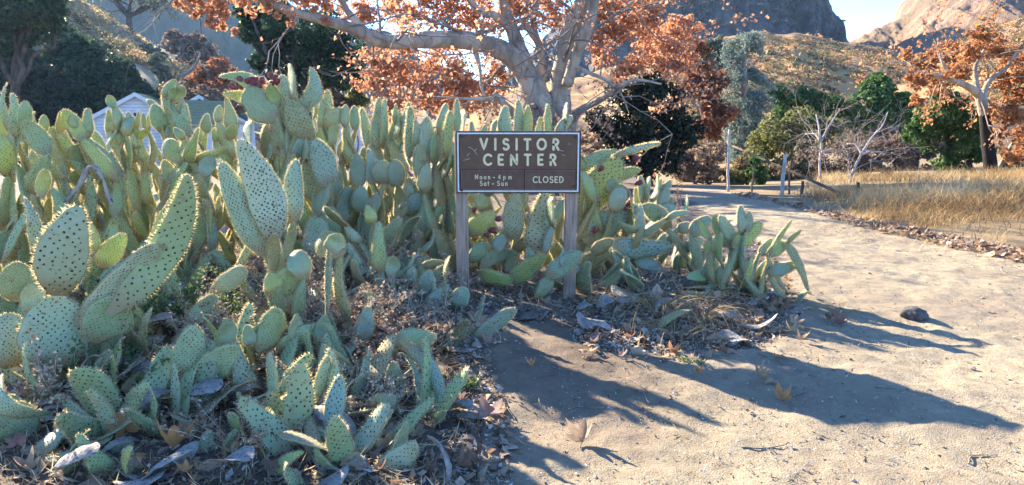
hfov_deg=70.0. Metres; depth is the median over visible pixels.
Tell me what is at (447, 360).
grass tuft
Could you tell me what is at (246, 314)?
prickly pear
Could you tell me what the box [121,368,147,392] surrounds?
fallen cactus pad
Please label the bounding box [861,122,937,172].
leafy bush
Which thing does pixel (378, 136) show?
prickly pear
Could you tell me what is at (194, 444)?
dead cactus pad
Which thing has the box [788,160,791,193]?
fence post
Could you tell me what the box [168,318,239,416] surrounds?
prickly pear
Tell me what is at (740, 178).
leafy bush
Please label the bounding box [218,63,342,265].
prickly pear
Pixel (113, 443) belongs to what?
dead cactus pad
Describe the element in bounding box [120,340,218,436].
prickly pear
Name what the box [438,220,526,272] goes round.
prickly pear
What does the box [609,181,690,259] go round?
prickly pear
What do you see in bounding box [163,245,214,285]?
prickly pear
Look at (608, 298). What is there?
dead cactus pad
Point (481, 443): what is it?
dry stalk
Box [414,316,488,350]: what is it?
grass tuft
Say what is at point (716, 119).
rusty tree
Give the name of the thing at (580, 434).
fallen leaf
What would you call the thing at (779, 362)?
fallen twig
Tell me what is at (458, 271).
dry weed
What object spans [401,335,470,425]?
prickly pear
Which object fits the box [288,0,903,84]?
sky
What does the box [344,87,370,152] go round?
hillside bush
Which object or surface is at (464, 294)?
prickly pear
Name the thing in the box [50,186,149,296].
prickly pear
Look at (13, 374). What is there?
prickly pear
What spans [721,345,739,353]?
fallen leaf
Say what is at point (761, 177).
leafy bush
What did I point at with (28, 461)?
fallen leaf
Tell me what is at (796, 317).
fallen leaf
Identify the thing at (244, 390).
dead cactus pad
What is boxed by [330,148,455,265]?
prickly pear
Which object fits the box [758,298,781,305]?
fallen leaf
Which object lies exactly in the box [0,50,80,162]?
shade shrub
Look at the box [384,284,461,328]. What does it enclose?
dry weed
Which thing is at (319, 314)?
dry weed
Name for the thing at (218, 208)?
prickly pear
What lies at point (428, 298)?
dry weed
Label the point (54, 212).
prickly pear
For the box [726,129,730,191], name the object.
fence post
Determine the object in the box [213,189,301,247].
prickly pear
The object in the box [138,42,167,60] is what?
hillside bush
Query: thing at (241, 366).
prickly pear
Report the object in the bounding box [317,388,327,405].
dead cactus pad
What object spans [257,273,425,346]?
dry weed
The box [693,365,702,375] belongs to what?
fallen leaf
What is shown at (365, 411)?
fallen cactus pad
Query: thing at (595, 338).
fallen leaf
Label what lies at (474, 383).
green sprout
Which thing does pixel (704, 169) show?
brush thicket
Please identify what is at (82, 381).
prickly pear
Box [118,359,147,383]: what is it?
dry weed
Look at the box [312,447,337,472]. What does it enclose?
prickly pear
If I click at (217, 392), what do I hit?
dry weed
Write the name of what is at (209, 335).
dry weed
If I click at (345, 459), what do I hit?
fallen leaf
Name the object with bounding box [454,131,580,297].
visitor sign
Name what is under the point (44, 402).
dead cactus pad
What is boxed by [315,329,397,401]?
prickly pear
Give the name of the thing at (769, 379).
fallen leaf
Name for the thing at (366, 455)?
dead cactus pad
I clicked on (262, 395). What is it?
fallen cactus pad
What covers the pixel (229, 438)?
prickly pear
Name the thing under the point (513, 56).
sycamore tree
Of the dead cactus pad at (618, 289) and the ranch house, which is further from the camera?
the ranch house
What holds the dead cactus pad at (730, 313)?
on the ground at (770, 188)
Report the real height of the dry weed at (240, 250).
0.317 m
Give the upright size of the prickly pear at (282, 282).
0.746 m
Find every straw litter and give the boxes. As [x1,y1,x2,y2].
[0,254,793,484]
[476,253,1023,484]
[696,194,1023,281]
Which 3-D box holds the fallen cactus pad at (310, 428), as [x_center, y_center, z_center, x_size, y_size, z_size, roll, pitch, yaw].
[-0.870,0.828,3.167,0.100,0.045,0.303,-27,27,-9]
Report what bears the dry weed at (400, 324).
on the ground at (770, 188)
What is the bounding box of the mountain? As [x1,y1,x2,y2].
[849,0,1023,54]
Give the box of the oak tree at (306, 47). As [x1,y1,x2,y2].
[231,1,369,118]
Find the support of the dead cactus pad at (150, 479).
on the ground at (770, 188)
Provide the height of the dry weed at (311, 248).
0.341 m
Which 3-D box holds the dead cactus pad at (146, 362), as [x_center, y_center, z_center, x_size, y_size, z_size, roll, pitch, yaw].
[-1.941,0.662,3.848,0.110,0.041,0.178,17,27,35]
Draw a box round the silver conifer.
[716,29,779,160]
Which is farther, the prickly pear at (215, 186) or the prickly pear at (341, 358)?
the prickly pear at (215, 186)
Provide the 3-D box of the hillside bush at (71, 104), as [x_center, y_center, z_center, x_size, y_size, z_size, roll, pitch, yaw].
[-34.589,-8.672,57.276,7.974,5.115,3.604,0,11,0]
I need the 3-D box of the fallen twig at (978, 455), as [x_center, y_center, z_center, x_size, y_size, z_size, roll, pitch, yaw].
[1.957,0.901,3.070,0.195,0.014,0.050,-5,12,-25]
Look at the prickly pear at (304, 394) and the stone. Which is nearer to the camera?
the prickly pear at (304, 394)
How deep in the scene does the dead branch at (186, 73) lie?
58.35 m
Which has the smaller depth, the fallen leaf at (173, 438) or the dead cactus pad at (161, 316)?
the fallen leaf at (173, 438)
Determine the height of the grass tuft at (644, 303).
0.211 m
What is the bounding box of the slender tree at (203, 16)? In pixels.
[179,6,207,33]
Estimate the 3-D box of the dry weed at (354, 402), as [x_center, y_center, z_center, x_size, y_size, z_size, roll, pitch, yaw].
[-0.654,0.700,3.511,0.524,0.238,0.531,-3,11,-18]
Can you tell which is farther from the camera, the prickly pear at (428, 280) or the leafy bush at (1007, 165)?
the leafy bush at (1007, 165)
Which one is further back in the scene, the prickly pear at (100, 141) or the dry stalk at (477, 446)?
the prickly pear at (100, 141)
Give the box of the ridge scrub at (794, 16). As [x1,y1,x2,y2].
[682,0,863,44]
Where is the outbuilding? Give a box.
[311,106,371,161]
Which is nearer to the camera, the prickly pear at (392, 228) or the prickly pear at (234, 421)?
the prickly pear at (234, 421)
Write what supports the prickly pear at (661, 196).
on the ground at (770, 188)
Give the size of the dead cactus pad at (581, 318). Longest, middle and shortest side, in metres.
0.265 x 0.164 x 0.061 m
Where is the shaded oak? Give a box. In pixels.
[583,68,708,184]
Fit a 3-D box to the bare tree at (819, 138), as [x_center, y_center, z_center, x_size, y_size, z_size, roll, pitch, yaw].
[8.141,-2.237,19.881,2.636,4.106,3.282,0,11,0]
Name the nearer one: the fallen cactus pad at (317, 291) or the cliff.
the fallen cactus pad at (317, 291)
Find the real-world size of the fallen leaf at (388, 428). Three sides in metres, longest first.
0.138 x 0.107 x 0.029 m
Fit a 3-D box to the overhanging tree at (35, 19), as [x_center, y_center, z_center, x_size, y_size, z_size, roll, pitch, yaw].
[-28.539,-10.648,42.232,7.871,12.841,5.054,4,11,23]
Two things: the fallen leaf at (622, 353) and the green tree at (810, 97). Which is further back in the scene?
the green tree at (810, 97)
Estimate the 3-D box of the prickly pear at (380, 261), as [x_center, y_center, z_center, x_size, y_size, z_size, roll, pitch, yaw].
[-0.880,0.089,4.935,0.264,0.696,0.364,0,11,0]
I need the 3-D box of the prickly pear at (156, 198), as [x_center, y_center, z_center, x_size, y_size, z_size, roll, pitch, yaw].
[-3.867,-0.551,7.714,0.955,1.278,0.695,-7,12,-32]
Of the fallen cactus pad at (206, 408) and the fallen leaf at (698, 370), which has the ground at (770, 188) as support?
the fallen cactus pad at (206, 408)
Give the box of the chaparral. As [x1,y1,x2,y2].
[640,16,1023,163]
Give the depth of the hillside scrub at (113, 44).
84.21 m
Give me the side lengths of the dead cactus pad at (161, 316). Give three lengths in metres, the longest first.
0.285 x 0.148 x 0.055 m
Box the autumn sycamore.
[847,0,1023,173]
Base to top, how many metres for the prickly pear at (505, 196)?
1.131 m
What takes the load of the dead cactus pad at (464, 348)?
on the ground at (770, 188)
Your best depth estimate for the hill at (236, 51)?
319.47 m
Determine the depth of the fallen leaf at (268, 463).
2.91 m
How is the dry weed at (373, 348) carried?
on the ground at (770, 188)
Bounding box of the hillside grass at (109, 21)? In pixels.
[64,0,368,115]
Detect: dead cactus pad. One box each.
[11,365,22,373]
[36,393,66,409]
[39,409,56,421]
[42,403,63,409]
[51,442,100,470]
[102,436,138,451]
[113,468,165,484]
[117,387,169,416]
[117,469,179,479]
[118,354,140,378]
[120,353,146,363]
[127,359,151,374]
[133,330,165,346]
[141,399,165,411]
[142,448,196,479]
[150,312,172,321]
[173,441,199,463]
[189,378,222,395]
[202,445,254,470]
[220,225,229,232]
[228,385,263,399]
[233,397,265,407]
[310,413,321,425]
[310,449,366,480]
[313,405,356,435]
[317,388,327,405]
[317,465,348,484]
[361,444,376,456]
[374,323,395,336]
[381,356,393,379]
[427,435,451,482]
[441,343,482,352]
[454,399,472,409]
[455,410,485,418]
[576,302,592,309]
[576,311,596,328]
[582,319,611,330]
[596,294,613,308]
[611,285,648,296]
[615,296,638,303]
[622,335,643,342]
[654,297,672,309]
[713,309,738,317]
[718,329,749,345]
[735,313,777,328]
[747,300,756,304]
[755,292,779,300]
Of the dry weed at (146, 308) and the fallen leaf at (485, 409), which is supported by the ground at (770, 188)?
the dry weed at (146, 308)
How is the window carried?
in the ranch house
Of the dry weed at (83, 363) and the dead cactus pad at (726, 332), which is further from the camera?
the dead cactus pad at (726, 332)
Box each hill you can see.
[84,0,495,117]
[470,18,1023,155]
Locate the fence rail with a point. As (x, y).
(798, 174)
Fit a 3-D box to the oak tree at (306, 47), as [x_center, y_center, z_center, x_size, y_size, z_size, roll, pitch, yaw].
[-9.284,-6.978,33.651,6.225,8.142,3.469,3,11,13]
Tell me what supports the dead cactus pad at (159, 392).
on the ground at (770, 188)
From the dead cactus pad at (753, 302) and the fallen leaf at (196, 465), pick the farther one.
the dead cactus pad at (753, 302)
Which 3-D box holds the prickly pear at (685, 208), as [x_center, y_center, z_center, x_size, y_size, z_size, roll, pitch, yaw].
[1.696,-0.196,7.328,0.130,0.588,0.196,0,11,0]
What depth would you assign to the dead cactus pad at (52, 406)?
3.31 m
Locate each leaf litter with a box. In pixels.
[450,284,795,484]
[731,191,1023,262]
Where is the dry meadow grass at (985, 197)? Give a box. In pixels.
[792,163,1023,243]
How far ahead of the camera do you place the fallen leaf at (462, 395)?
3.64 m
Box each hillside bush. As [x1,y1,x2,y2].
[36,99,103,139]
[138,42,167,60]
[146,52,175,85]
[158,80,247,115]
[160,28,220,77]
[177,56,265,98]
[317,87,353,128]
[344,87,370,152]
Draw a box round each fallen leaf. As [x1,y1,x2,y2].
[4,433,29,455]
[13,445,40,470]
[24,387,39,403]
[104,412,139,438]
[121,456,143,472]
[131,447,147,459]
[148,326,164,335]
[156,418,195,449]
[160,415,169,421]
[163,461,188,475]
[175,459,193,471]
[178,417,194,443]
[194,458,202,470]
[200,413,214,428]
[221,441,240,452]
[261,459,281,476]
[312,469,324,477]
[340,452,359,472]
[345,456,367,471]
[368,444,382,459]
[370,458,385,472]
[374,430,394,452]
[381,422,393,436]
[411,423,425,439]
[423,457,436,473]
[436,361,450,373]
[444,375,454,385]
[455,442,475,469]
[456,392,464,399]
[468,309,487,322]
[471,353,489,361]
[473,394,502,424]
[481,330,500,346]
[526,356,535,364]
[539,296,552,304]
[566,419,591,447]
[582,355,596,360]
[586,332,602,341]
[617,347,626,356]
[623,321,632,331]
[651,304,661,316]
[664,331,673,338]
[668,340,680,353]
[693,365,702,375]
[718,342,733,353]
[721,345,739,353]
[755,359,771,380]
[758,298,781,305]
[764,376,778,383]
[772,382,791,407]
[786,320,800,333]
[789,314,803,323]
[797,328,810,338]
[822,310,834,318]
[830,309,848,326]
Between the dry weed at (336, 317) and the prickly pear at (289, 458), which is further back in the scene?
the dry weed at (336, 317)
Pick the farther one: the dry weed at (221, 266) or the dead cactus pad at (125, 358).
the dry weed at (221, 266)
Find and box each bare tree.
[760,90,881,178]
[814,104,928,181]
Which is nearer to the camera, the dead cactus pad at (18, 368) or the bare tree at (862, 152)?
the dead cactus pad at (18, 368)
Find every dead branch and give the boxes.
[63,164,114,205]
[168,43,209,82]
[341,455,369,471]
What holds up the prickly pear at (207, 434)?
on the ground at (770, 188)
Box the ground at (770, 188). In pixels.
[0,118,1023,484]
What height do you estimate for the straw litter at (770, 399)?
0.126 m
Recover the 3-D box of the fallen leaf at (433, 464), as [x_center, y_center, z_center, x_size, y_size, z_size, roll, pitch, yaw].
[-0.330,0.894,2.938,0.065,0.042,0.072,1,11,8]
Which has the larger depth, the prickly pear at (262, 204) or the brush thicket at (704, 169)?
the brush thicket at (704, 169)
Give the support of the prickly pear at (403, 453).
on the ground at (770, 188)
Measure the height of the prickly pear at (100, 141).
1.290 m
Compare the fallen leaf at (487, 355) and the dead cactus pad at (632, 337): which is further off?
the dead cactus pad at (632, 337)
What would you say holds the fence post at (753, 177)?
on the ground at (770, 188)
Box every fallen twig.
[742,445,784,448]
[758,353,815,377]
[968,454,996,463]
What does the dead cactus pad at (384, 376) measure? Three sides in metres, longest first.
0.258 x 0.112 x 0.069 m
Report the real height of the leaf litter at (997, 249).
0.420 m
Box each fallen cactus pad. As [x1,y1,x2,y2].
[21,382,63,403]
[33,428,64,455]
[36,435,116,467]
[89,408,141,443]
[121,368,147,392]
[158,394,172,399]
[170,414,198,434]
[196,377,255,417]
[255,390,281,398]
[279,431,328,451]
[303,416,321,456]
[307,286,325,316]
[343,343,357,355]
[346,406,399,415]
[347,284,374,294]
[404,368,447,378]
[659,309,692,326]
[681,286,714,288]
[684,290,714,299]
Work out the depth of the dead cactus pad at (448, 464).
2.87 m
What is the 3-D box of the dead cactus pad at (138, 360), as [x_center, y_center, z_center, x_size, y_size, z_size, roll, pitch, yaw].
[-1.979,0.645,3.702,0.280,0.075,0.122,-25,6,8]
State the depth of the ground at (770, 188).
4.93 m
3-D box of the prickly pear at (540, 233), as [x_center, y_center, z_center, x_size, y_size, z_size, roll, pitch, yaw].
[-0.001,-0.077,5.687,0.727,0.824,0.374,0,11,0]
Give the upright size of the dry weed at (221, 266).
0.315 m
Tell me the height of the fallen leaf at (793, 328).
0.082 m
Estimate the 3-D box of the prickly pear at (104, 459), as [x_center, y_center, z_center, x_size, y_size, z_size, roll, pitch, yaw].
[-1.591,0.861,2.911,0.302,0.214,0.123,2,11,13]
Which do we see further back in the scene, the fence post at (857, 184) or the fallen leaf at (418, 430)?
the fence post at (857, 184)
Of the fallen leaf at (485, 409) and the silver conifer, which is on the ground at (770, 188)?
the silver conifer
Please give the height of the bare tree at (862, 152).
3.566 m
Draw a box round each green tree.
[767,83,849,138]
[844,71,916,162]
[898,84,998,173]
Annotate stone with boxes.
[900,306,928,321]
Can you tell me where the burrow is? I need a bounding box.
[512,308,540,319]
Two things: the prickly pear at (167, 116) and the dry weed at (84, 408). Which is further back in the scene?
the prickly pear at (167, 116)
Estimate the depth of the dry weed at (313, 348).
4.09 m
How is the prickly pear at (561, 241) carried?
on the ground at (770, 188)
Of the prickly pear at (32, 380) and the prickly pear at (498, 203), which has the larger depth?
the prickly pear at (498, 203)
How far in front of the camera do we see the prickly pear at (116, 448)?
3.10 m
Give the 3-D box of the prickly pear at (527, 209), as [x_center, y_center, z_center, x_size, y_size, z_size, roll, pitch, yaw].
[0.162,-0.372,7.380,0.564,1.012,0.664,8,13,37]
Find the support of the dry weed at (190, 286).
on the ground at (770, 188)
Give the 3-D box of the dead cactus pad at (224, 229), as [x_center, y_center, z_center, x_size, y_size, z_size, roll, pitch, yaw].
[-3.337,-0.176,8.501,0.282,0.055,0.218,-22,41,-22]
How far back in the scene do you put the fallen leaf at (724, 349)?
4.28 m
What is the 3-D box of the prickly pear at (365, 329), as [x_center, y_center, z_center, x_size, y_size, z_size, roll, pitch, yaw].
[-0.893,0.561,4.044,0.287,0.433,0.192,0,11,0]
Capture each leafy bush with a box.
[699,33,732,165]
[725,169,751,184]
[744,105,846,169]
[744,153,769,184]
[792,131,917,179]
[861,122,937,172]
[982,150,1023,172]
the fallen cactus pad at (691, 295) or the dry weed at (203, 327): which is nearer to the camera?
the dry weed at (203, 327)
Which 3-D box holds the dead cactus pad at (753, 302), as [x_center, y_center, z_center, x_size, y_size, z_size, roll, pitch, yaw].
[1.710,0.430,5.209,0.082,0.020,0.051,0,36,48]
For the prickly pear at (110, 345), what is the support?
on the ground at (770, 188)
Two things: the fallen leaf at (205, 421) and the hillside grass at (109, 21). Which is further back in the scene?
the hillside grass at (109, 21)
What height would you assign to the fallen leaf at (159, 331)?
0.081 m
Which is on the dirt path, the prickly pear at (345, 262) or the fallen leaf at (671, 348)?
the fallen leaf at (671, 348)
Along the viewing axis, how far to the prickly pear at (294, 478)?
2.81 m
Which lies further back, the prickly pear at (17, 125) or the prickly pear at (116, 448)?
the prickly pear at (17, 125)
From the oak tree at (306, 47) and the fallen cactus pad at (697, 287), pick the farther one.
the oak tree at (306, 47)
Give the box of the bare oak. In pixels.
[88,0,180,32]
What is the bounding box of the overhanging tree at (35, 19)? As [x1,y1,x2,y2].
[0,0,71,164]
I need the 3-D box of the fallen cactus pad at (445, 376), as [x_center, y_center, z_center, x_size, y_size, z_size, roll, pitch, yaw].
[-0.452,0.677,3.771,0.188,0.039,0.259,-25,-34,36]
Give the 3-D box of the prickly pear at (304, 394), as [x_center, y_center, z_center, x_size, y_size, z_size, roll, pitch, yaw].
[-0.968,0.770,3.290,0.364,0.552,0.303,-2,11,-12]
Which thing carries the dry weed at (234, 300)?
on the ground at (770, 188)
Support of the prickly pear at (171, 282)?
on the ground at (770, 188)
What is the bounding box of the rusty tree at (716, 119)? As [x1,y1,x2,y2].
[677,38,740,163]
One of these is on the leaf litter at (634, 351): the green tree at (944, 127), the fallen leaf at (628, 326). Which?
the fallen leaf at (628, 326)
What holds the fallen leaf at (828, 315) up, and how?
on the dirt path
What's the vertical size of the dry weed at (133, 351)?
0.362 m
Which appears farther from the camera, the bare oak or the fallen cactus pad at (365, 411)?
the bare oak
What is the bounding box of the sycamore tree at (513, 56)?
[80,0,822,185]
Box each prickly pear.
[0,83,83,303]
[0,169,200,383]
[0,216,48,296]
[0,259,67,318]
[0,367,24,384]
[0,373,54,442]
[20,140,97,216]
[20,338,121,403]
[23,108,138,295]
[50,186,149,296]
[52,201,56,215]
[52,365,160,446]
[55,344,171,439]
[61,428,90,473]
[72,130,132,268]
[75,433,133,479]
[94,335,124,364]
[103,95,162,243]
[103,438,132,453]
[117,194,221,229]
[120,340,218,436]
[121,307,154,358]
[124,146,159,201]
[127,182,222,234]
[130,269,183,331]
[132,127,231,334]
[146,79,218,265]
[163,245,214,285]
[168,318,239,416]
[169,265,248,343]
[197,430,217,452]
[198,98,261,264]
[203,183,219,250]
[203,302,265,381]
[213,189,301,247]
[216,138,315,344]
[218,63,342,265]
[220,391,243,450]
[227,394,286,438]
[230,333,313,399]
[235,347,391,456]
[241,307,330,373]
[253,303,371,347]
[262,230,352,345]
[263,351,331,441]
[274,448,303,474]
[282,461,306,484]
[283,243,354,288]
[303,322,399,373]
[304,89,388,228]
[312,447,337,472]
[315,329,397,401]
[321,206,435,284]
[323,323,359,394]
[323,397,433,466]
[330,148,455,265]
[344,392,397,411]
[345,242,415,291]
[355,306,375,368]
[359,95,410,258]
[362,291,383,322]
[364,204,400,304]
[372,421,420,468]
[383,327,455,420]
[384,259,445,292]
[395,255,449,303]
[401,97,491,271]
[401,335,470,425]
[411,282,470,310]
[427,162,446,252]
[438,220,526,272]
[443,295,517,346]
[444,180,501,243]
[460,99,598,265]
[469,193,555,286]
[478,193,562,252]
[506,193,563,255]
[534,248,582,299]
[544,261,622,292]
[549,141,660,272]
[559,193,634,262]
[579,220,673,274]
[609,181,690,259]
[609,247,643,290]
[628,201,701,266]
[631,175,676,240]
[634,215,719,272]
[678,196,688,243]
[686,204,809,302]
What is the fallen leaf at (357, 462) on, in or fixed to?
on the ground at (770, 188)
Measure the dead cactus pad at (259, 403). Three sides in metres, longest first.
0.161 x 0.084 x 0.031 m
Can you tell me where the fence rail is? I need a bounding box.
[732,145,845,194]
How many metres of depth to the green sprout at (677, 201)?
9.17 m
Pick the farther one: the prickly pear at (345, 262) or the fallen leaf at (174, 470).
the prickly pear at (345, 262)
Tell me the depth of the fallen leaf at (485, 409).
3.42 m
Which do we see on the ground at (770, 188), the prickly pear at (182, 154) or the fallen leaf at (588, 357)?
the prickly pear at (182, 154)
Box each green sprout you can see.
[448,369,480,390]
[528,282,538,293]
[674,167,683,223]
[679,352,706,364]
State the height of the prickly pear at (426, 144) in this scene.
1.542 m
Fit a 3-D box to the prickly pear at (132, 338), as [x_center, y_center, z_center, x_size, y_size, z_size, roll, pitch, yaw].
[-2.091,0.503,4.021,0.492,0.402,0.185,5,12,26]
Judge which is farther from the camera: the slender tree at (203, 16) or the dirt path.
the slender tree at (203, 16)
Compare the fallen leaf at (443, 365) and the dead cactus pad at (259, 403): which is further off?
the fallen leaf at (443, 365)
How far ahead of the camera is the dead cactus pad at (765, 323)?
4.71 m
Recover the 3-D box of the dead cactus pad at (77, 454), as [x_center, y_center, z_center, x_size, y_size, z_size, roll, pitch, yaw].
[-1.693,0.829,2.849,0.269,0.052,0.140,-24,10,27]
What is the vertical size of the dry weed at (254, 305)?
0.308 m
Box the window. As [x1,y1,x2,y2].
[131,111,145,125]
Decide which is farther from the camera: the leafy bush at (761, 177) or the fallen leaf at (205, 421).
the leafy bush at (761, 177)
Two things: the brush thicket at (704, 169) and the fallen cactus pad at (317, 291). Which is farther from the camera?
the brush thicket at (704, 169)
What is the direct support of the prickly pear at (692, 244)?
on the ground at (770, 188)
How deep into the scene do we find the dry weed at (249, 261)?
5.81 m
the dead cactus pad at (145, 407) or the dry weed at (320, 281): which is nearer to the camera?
the dead cactus pad at (145, 407)
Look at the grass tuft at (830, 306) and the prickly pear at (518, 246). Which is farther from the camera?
the prickly pear at (518, 246)
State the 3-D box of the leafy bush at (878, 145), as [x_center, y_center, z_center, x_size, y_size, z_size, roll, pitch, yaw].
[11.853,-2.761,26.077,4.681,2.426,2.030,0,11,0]
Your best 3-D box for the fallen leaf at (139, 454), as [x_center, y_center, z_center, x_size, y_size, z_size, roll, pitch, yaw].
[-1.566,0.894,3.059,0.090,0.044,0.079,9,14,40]
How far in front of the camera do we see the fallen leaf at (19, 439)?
3.08 m
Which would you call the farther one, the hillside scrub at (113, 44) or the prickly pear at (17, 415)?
the hillside scrub at (113, 44)
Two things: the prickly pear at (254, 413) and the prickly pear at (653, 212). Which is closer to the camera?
the prickly pear at (254, 413)
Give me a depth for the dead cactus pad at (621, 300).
5.19 m
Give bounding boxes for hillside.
[33,0,426,158]
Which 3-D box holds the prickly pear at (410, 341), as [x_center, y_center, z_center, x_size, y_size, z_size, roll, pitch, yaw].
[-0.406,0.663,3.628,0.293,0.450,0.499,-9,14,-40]
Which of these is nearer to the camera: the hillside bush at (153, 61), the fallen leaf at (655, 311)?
the fallen leaf at (655, 311)
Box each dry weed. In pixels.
[0,319,158,419]
[6,351,111,408]
[28,306,155,395]
[37,267,114,300]
[39,353,121,393]
[39,397,125,427]
[65,332,170,391]
[68,274,203,331]
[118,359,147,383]
[135,266,226,325]
[147,283,240,339]
[148,313,240,349]
[152,370,306,468]
[157,283,311,342]
[157,287,246,342]
[167,262,264,322]
[172,263,266,318]
[178,238,264,276]
[183,367,257,416]
[224,248,285,270]
[234,282,374,345]
[235,242,242,253]
[237,275,320,312]
[239,278,379,327]
[246,250,281,276]
[246,293,335,354]
[249,344,358,378]
[255,243,366,286]
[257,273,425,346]
[262,322,398,382]
[280,228,323,268]
[282,320,345,353]
[284,232,423,298]
[292,275,324,294]
[297,229,427,279]
[316,291,465,361]
[320,266,421,315]
[320,358,409,415]
[321,354,436,416]
[334,273,475,351]
[349,282,505,351]
[351,357,418,403]
[354,246,419,281]
[358,285,435,332]
[363,266,467,323]
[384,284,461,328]
[393,270,459,308]
[413,251,482,288]
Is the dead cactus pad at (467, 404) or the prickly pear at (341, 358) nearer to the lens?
the dead cactus pad at (467, 404)
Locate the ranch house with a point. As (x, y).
(134, 102)
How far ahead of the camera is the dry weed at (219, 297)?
4.45 m
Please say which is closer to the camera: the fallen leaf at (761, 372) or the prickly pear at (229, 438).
the prickly pear at (229, 438)
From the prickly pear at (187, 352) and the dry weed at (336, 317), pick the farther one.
the dry weed at (336, 317)
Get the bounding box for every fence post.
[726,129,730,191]
[751,162,755,191]
[780,154,786,196]
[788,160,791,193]
[800,181,803,196]
[856,182,859,195]
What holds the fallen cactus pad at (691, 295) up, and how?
on the ground at (770, 188)
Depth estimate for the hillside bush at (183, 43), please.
76.77 m
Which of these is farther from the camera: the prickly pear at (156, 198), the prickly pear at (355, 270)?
the prickly pear at (156, 198)
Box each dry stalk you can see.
[474,421,482,469]
[476,411,478,479]
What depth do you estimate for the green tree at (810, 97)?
44.74 m
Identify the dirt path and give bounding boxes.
[459,195,1023,484]
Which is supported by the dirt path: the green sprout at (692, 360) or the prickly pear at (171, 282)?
the green sprout at (692, 360)
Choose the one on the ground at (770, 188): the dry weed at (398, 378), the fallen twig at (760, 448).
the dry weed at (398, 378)
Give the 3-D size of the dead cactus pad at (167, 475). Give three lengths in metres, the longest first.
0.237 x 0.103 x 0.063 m
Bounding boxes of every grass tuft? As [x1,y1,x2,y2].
[387,346,486,377]
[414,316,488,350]
[555,280,670,320]
[576,271,744,335]
[615,306,739,353]
[630,291,773,340]
[798,299,874,320]
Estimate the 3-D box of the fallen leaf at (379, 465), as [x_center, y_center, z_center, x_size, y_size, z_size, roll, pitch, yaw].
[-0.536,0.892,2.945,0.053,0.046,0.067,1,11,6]
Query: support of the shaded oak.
on the ground at (770, 188)
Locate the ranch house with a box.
[92,92,255,164]
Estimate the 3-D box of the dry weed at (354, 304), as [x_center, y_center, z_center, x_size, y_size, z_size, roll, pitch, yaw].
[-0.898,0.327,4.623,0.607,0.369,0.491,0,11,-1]
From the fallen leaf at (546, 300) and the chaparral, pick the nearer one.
the fallen leaf at (546, 300)
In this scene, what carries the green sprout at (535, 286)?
on the ground at (770, 188)
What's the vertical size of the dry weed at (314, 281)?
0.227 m
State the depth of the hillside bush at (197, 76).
59.94 m
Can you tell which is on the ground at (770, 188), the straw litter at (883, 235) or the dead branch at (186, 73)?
the straw litter at (883, 235)
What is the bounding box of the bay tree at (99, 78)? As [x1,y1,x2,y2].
[6,17,167,112]
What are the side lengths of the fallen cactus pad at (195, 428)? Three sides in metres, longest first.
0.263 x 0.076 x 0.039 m
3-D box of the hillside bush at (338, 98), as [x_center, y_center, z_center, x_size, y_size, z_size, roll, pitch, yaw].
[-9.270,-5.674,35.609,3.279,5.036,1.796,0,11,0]
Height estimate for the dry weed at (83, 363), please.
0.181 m
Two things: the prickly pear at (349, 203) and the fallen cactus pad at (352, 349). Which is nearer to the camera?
the fallen cactus pad at (352, 349)
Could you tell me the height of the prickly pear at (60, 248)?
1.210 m
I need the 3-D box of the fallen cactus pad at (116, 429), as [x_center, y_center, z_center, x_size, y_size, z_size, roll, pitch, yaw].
[-1.721,0.809,3.191,0.116,0.044,0.256,-13,17,46]
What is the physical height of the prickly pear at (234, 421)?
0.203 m
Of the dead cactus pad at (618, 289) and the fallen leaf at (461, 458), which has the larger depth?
the dead cactus pad at (618, 289)
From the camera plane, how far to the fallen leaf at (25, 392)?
3.43 m
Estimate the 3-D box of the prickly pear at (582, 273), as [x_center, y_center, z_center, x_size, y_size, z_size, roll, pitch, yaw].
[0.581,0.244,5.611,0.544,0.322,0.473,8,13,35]
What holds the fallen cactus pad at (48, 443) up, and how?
on the ground at (770, 188)
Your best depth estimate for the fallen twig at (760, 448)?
3.12 m
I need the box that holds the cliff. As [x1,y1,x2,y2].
[496,0,849,88]
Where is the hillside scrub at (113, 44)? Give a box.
[20,4,391,141]
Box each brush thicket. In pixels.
[581,126,727,183]
[669,152,815,181]
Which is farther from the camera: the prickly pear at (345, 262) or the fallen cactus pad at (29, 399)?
the prickly pear at (345, 262)
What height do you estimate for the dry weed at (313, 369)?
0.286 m
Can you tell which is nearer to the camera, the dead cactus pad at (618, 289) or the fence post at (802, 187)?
the dead cactus pad at (618, 289)
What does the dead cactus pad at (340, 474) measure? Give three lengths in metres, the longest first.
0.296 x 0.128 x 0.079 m

